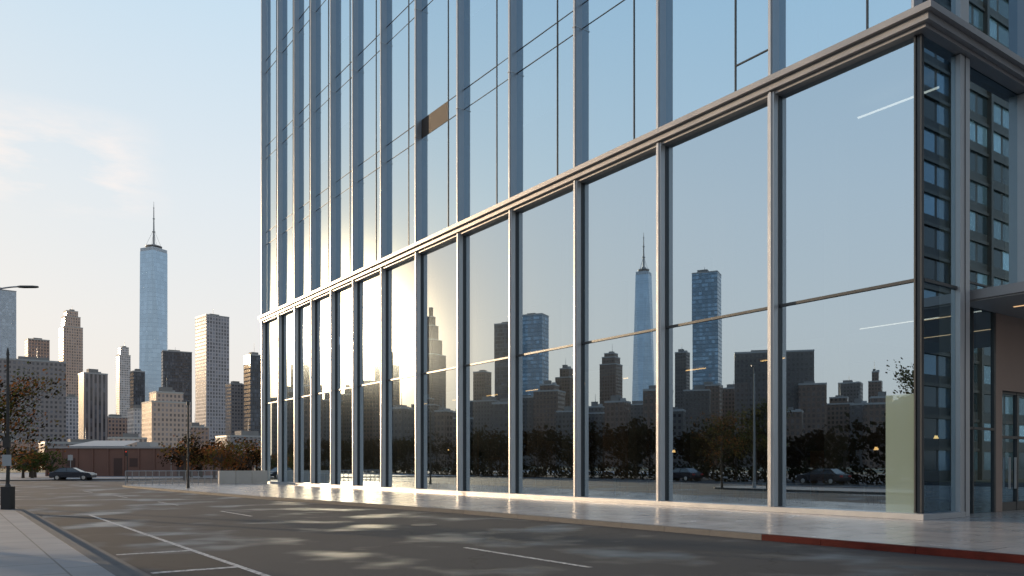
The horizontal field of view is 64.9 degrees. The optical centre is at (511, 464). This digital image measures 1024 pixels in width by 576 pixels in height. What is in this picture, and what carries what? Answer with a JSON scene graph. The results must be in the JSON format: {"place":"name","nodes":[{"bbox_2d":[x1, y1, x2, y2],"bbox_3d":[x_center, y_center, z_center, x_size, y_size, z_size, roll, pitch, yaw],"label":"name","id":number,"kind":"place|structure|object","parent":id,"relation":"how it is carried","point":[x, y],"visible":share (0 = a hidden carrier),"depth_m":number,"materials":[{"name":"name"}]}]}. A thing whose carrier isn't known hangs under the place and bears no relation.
{"place":"outdoors","nodes":[
{"label":"outdoors","id":0,"kind":"place"},
{"bbox_2d":[0,287,16,358],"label":"pale glass tower","id":1,"kind":"structure","parent":0,"point":[7,318],"depth_m":894.84,"materials":[{"name":"glass"}]},
{"bbox_2d":[0,415,38,467],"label":"brick rise","id":2,"kind":"structure","parent":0,"point":[27,445],"depth_m":428.87,"materials":[{"name":"brick"}]},
{"bbox_2d":[0,356,65,441],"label":"grey brick building","id":3,"kind":"structure","parent":0,"point":[50,405],"depth_m":610.39,"materials":[{"name":"paint"}]},
{"bbox_2d":[0,361,71,483],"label":"street tree","id":4,"kind":"object","parent":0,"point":[15,395],"visible":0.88,"depth_m":32.14,"materials":[{"name":"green plant"}]},
{"bbox_2d":[25,338,49,360],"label":"brown brick building","id":5,"kind":"structure","parent":0,"point":[37,347],"depth_m":991.70,"materials":[{"name":"brick"}]},
{"bbox_2d":[0,509,114,575],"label":"sidewalk","id":6,"kind":"structure","parent":0,"point":[28,547],"depth_m":14.38,"materials":[{"name":"concrete"}]},
{"bbox_2d":[0,348,14,509],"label":"signal pole","id":7,"kind":"object","parent":6,"relation":"on","point":[7,496],"visible":1,"depth_m":28.94,"materials":[{"name":"black metal"}]},
{"bbox_2d":[0,285,38,288],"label":"street lamp","id":8,"kind":"object","parent":6,"relation":"on","point":[25,286],"visible":1,"depth_m":29.98,"materials":[{"name":"metal"}]},
{"bbox_2d":[78,369,107,440],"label":"ribbed office building","id":9,"kind":"structure","parent":0,"point":[93,402],"depth_m":693.99,"materials":[{"name":"paint"}]},
{"bbox_2d":[0,473,212,479],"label":"pavement","id":10,"kind":"structure","parent":0,"point":[15,476],"depth_m":102.82,"materials":[{"name":"concrete"}]},
{"bbox_2d":[68,455,72,467],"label":"street sign","id":11,"kind":"object","parent":10,"relation":"on","point":[70,457],"visible":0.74,"depth_m":97.94,"materials":[{"name":"metal"}]},
{"bbox_2d":[116,341,130,416],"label":"slender stone tower","id":12,"kind":"structure","parent":0,"point":[123,363],"depth_m":1294.18,"materials":[{"name":"stone"}]},
{"bbox_2d":[0,467,260,480],"bbox_3d":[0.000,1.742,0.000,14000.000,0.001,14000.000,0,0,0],"label":"ground","id":13,"kind":"structure","parent":0,"point":[14,470],"depth_m":214.97,"materials":[{"name":"grey concrete"}]},
{"bbox_2d":[0,449,67,477],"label":"roadside trees","id":14,"kind":"object","parent":13,"relation":"on","point":[35,463],"visible":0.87,"depth_m":98.65,"materials":[{"name":"green plant"}]},
{"bbox_2d":[39,428,97,466],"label":"brick rise","id":15,"kind":"structure","parent":13,"relation":"on","point":[69,442],"depth_m":460.12,"materials":[{"name":"paint"}]},
{"bbox_2d":[59,309,82,396],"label":"art deco tower","id":16,"kind":"structure","parent":13,"relation":"on","point":[71,342],"depth_m":1091.31,"materials":[{"name":"beige stone"}]},
{"bbox_2d":[66,394,77,441],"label":"brick rise","id":17,"kind":"structure","parent":13,"relation":"on","point":[71,416],"depth_m":854.01,"materials":[{"name":"paint"}]},
{"bbox_2d":[69,441,137,446],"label":"pale shed","id":18,"kind":"structure","parent":13,"relation":"on","point":[105,444],"depth_m":167.28,"materials":[{"name":"metal"}]},
{"bbox_2d":[0,478,215,480],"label":"pavement kerb","id":19,"kind":"structure","parent":13,"relation":"on","point":[99,479],"depth_m":91.93,"materials":[{"name":"concrete"}]},
{"bbox_2d":[108,414,126,436],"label":"brick rise","id":20,"kind":"structure","parent":13,"relation":"on","point":[117,425],"depth_m":791.67,"materials":[{"name":"brick"}]},
{"bbox_2d":[107,430,146,446],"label":"brick rise","id":21,"kind":"structure","parent":13,"relation":"on","point":[132,436],"depth_m":536.79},
{"bbox_2d":[1,445,260,459],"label":"distant trees","id":22,"kind":"object","parent":13,"relation":"on","point":[44,451],"visible":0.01,"depth_m":215.54,"materials":[{"name":"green plant"}]},
{"bbox_2d":[127,405,141,436],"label":"brick rise","id":23,"kind":"structure","parent":13,"relation":"on","point":[134,418],"depth_m":748.32,"materials":[{"name":"concrete"}]},
{"bbox_2d":[43,442,253,475],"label":"brick warehouse","id":24,"kind":"structure","parent":13,"relation":"on","point":[107,461],"depth_m":115.00,"materials":[{"name":"brick"}]},
{"bbox_2d":[141,382,190,446],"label":"brick rise","id":25,"kind":"structure","parent":13,"relation":"on","point":[164,415],"depth_m":629.86,"materials":[{"name":"beige stone"}]},
{"bbox_2d":[191,422,208,446],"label":"brick rise","id":26,"kind":"structure","parent":13,"relation":"on","point":[204,435],"depth_m":695.47,"materials":[{"name":"brick"}]},
{"bbox_2d":[157,430,260,479],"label":"autumn trees","id":27,"kind":"object","parent":13,"relation":"on","point":[198,457],"visible":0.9,"depth_m":89.95,"materials":[{"name":"brown plant"}]},
{"bbox_2d":[225,381,243,434],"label":"brick rise","id":28,"kind":"structure","parent":13,"relation":"on","point":[234,406],"depth_m":813.70,"materials":[{"name":"paint"}]},
{"bbox_2d":[215,422,260,467],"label":"brick rise","id":29,"kind":"structure","parent":13,"relation":"on","point":[250,435],"depth_m":550.17,"materials":[{"name":"paint"}]},
{"bbox_2d":[0,0,260,421],"label":"sky","id":30,"kind":"structure","parent":0,"point":[112,112],"materials":[{"name":"blue"}]},
{"bbox_2d":[130,369,144,407],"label":"dark office building","id":31,"kind":"structure","parent":0,"point":[137,386],"depth_m":895.65,"materials":[{"name":"paint"}]},
{"bbox_2d":[139,207,167,401],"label":"spire skyscraper","id":32,"kind":"structure","parent":0,"point":[153,336],"depth_m":1559.63,"materials":[{"name":"blue glass"}]},
{"bbox_2d":[161,350,191,421],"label":"dark slab tower","id":33,"kind":"structure","parent":0,"point":[176,370],"depth_m":993.88,"materials":[{"name":"paint"}]},
{"bbox_2d":[195,314,228,447],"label":"ribbed pale tower","id":34,"kind":"structure","parent":0,"point":[211,355],"depth_m":889.27,"materials":[{"name":"paint"}]},
{"bbox_2d":[243,352,260,435],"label":"dark glass tower","id":35,"kind":"structure","parent":0,"point":[252,388],"depth_m":791.96,"materials":[{"name":"paint"}]},
{"bbox_2d":[0,479,1023,575],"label":"road","id":36,"kind":"structure","parent":0,"point":[278,538],"depth_m":17.54,"materials":[{"name":"grey asphalt"}]},
{"bbox_2d":[13,507,130,575],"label":"sidewalk kerb","id":37,"kind":"structure","parent":36,"relation":"on","point":[108,566],"depth_m":15.19,"materials":[{"name":"concrete"}]},
{"bbox_2d":[48,467,96,480],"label":"parked car","id":38,"kind":"object","parent":36,"relation":"on","point":[64,473],"visible":0.99,"depth_m":89.25,"materials":[{"name":"paint"}]},
{"bbox_2d":[21,509,150,575],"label":"gutter","id":39,"kind":"object","parent":36,"relation":"on","point":[126,567],"visible":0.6,"depth_m":16.47,"materials":[{"name":"concrete"}]},
{"bbox_2d":[125,450,127,481],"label":"traffic signal","id":40,"kind":"object","parent":36,"relation":"on","point":[126,452],"visible":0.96,"depth_m":79.97,"materials":[{"name":"black paint"}]},
{"bbox_2d":[41,515,260,575],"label":"parking lane","id":41,"kind":"structure","parent":36,"relation":"on","point":[112,539],"depth_m":16.28,"materials":[{"name":"grey asphalt"}]},
{"bbox_2d":[125,470,217,484],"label":"railing","id":42,"kind":"object","parent":36,"relation":"on","point":[172,482],"visible":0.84,"depth_m":65.42,"materials":[{"name":"metal"}]},
{"bbox_2d":[57,491,588,575],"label":"road markings","id":43,"kind":"object","parent":36,"relation":"on","point":[228,562],"visible":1,"depth_m":15.51,"materials":[{"name":"paint"}]},
{"bbox_2d":[412,524,436,525],"bbox_3d":[-2.540,1.730,23.205,0.757,0.005,0.757,0,0,0],"label":"manhole cover","id":44,"kind":"object","parent":36,"relation":"on","point":[424,524],"visible":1,"depth_m":23.34,"materials":[{"name":"metal"}]},
{"bbox_2d":[123,483,1023,563],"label":"pavement kerb","id":45,"kind":"structure","parent":36,"relation":"on","point":[989,556],"depth_m":19.83,"materials":[{"name":"concrete"}]},
{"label":"rear walls and roof","id":46,"kind":"object","parent":36,"relation":"on","visible":0},
{"bbox_2d":[266,0,1017,312],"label":"glazing","id":47,"kind":"structure","parent":46,"relation":"attached to","point":[699,53],"depth_m":40.18,"materials":[{"name":"blue glass"}]},
{"bbox_2d":[266,0,990,307],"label":"mullions","id":48,"kind":"object","parent":47,"relation":"attached to","point":[971,282],"visible":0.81,"depth_m":49.79,"materials":[{"name":"grey metal"}]},
{"bbox_2d":[261,0,1023,314],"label":"facade fins","id":49,"kind":"object","parent":46,"relation":"attached to","point":[962,9],"visible":0.72,"depth_m":52.13,"materials":[{"name":"grey metal"}]},
{"bbox_2d":[127,483,1023,554],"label":"pavement","id":50,"kind":"structure","parent":0,"point":[1000,532],"depth_m":24.51,"materials":[{"name":"grey concrete"}]},
{"bbox_2d":[186,401,189,487],"bbox_3d":[-22.546,-1.435,56.000,0.316,6.070,0.316,0,0,0],"label":"lamp post","id":51,"kind":"object","parent":50,"relation":"on","point":[188,483],"visible":0.98,"depth_m":55.94,"materials":[{"name":"black metal"}]},
{"bbox_2d":[218,470,266,483],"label":"concrete wall","id":52,"kind":"structure","parent":50,"relation":"on","point":[242,477],"depth_m":68.28,"materials":[{"name":"grey concrete"}]},
{"bbox_2d":[258,0,1023,519],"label":"cornice and sill","id":53,"kind":"structure","parent":50,"relation":"on","point":[948,30],"depth_m":28.27,"materials":[{"name":"metal"}]},
{"bbox_2d":[261,54,969,515],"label":"columns","id":54,"kind":"structure","parent":53,"relation":"on","point":[773,314],"depth_m":36.06,"materials":[{"name":"metal"}]},
{"bbox_2d":[265,34,995,513],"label":"glazing frames","id":55,"kind":"structure","parent":53,"relation":"on","point":[919,280],"depth_m":27.31,"materials":[{"name":"grey metal"}]},
{"bbox_2d":[266,36,1023,512],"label":"lobby glazing","id":56,"kind":"structure","parent":50,"relation":"on","point":[848,226],"depth_m":30.05,"materials":[{"name":"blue glass"}]},
{"bbox_2d":[996,313,1023,511],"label":"entrance doorway","id":57,"kind":"structure","parent":50,"relation":"on","point":[1009,355],"depth_m":27.95,"materials":[{"name":"grey metal"}]},
{"bbox_2d":[970,281,1023,318],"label":"entrance canopy","id":58,"kind":"object","parent":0,"point":[1007,299],"visible":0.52,"depth_m":25.29,"materials":[{"name":"grey metal"}]}
]}

